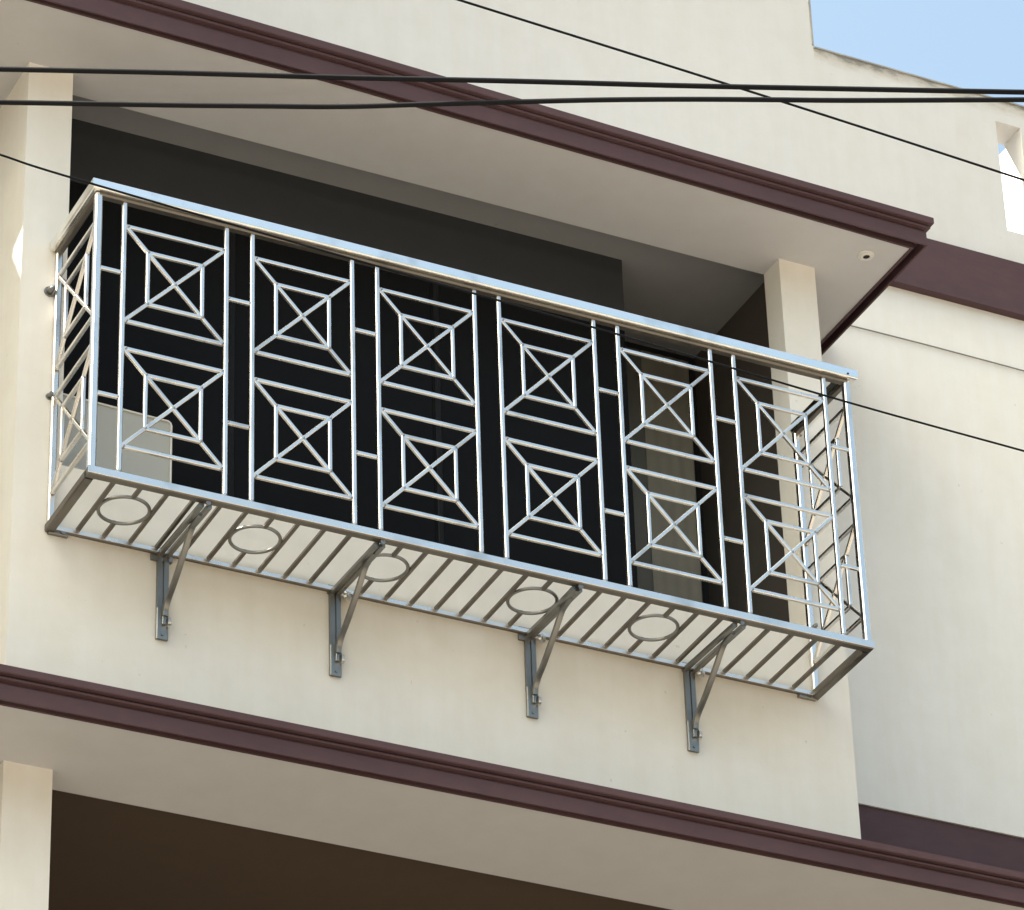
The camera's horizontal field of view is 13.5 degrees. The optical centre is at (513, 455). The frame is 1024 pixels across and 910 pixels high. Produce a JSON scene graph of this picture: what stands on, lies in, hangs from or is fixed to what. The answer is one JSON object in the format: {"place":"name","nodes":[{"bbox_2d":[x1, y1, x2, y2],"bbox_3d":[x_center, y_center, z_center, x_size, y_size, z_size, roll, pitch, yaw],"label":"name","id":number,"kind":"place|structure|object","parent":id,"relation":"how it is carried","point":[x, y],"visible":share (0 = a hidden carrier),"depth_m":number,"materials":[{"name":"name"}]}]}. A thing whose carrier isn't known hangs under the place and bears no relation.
{"place":"outdoors","nodes":[
{"label":"outdoors","id":0,"kind":"place"},
{"bbox_2d":[0,66,1023,94],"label":"overhead cable","id":1,"kind":"object","parent":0,"point":[509,81],"visible":1,"depth_m":7.46,"materials":[{"name":"black rubber"}]},
{"bbox_2d":[0,97,1023,108],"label":"overhead cable","id":2,"kind":"object","parent":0,"point":[508,102],"visible":1,"depth_m":7.44,"materials":[{"name":"black rubber"}]},
{"bbox_2d":[0,154,1023,451],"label":"overhead cable","id":3,"kind":"object","parent":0,"point":[504,302],"visible":1,"depth_m":9.34,"materials":[{"name":"black rubber"}]},
{"bbox_2d":[457,0,1023,180],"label":"overhead cable","id":4,"kind":"object","parent":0,"point":[722,82],"visible":0.94,"depth_m":10.16,"materials":[{"name":"black rubber"}]},
{"bbox_2d":[810,0,1023,154],"label":"sky","id":5,"kind":"structure","parent":0,"point":[971,44],"materials":[{"name":"blue"}]},
{"bbox_3d":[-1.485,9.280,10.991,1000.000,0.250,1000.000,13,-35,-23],"label":"ground","id":6,"kind":"structure","parent":0,"visible":0},
{"bbox_2d":[0,0,1023,909],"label":"house","id":7,"kind":"structure","parent":6,"relation":"on","point":[230,744],"depth_m":18.21,"materials":[{"name":"beige paint"}]},
{"bbox_2d":[62,393,171,482],"bbox_3d":[-1.643,0.036,17.307,0.496,0.441,0.232,13,-35,-23],"label":"cabinet","id":8,"kind":"object","parent":7,"relation":"on","point":[146,465],"visible":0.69,"depth_m":17.27,"materials":[{"name":"grey laminate"}]},
{"bbox_2d":[63,182,223,493],"bbox_3d":[-1.642,-0.361,17.839,0.953,1.731,0.062,13,-35,-23],"label":"sliding door","id":9,"kind":"structure","parent":7,"relation":"in","point":[184,474],"depth_m":18.00,"materials":[{"name":"black paint"}]},
{"bbox_2d":[227,232,435,542],"bbox_3d":[-0.781,-0.160,18.202,0.953,1.731,0.070,13,-35,-23],"label":"sliding door","id":10,"kind":"structure","parent":7,"relation":"in","point":[268,493],"depth_m":18.24,"materials":[{"name":"black paint"}]},
{"bbox_2d":[44,178,874,752],"bbox_3d":[-0.182,0.117,17.433,3.502,1.751,0.493,13,-35,-23],"label":"balcony railing","id":11,"kind":"object","parent":7,"relation":"attached to","point":[838,378],"visible":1,"depth_m":17.30,"materials":[{"name":"silver metal"}]},
{"bbox_2d":[430,282,637,587],"bbox_3d":[0.079,0.043,18.568,0.953,1.731,0.070,13,-35,-23],"label":"sliding door","id":12,"kind":"structure","parent":7,"relation":"in","point":[446,411],"depth_m":18.61,"materials":[{"name":"black paint"}]},
{"bbox_2d":[625,347,653,591],"bbox_3d":[0.580,0.337,19.326,0.081,1.969,0.009,13,-35,-23],"label":"curtain","id":13,"kind":"object","parent":7,"relation":"hanging from","point":[644,575],"visible":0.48,"depth_m":19.49,"materials":[{"name":"brown fabric"}]},
{"bbox_2d":[641,350,702,602],"bbox_3d":[0.728,0.371,19.388,0.247,1.969,0.008,13,-35,-23],"label":"curtain","id":14,"kind":"object","parent":7,"relation":"hanging from","point":[665,582],"visible":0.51,"depth_m":19.55,"materials":[{"name":"grey fabric"}]},
{"bbox_2d":[858,251,873,260],"bbox_3d":[1.572,-0.887,19.200,0.075,0.012,0.074,13,-35,-23],"label":"lamp holder","id":15,"kind":"object","parent":7,"relation":"attached to","point":[865,255],"visible":1,"depth_m":19.19,"materials":[{"name":"white plastic"}]},
{"bbox_2d":[851,325,1023,370],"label":"wall wire","id":16,"kind":"object","parent":7,"relation":"attached to","point":[937,347],"depth_m":20.25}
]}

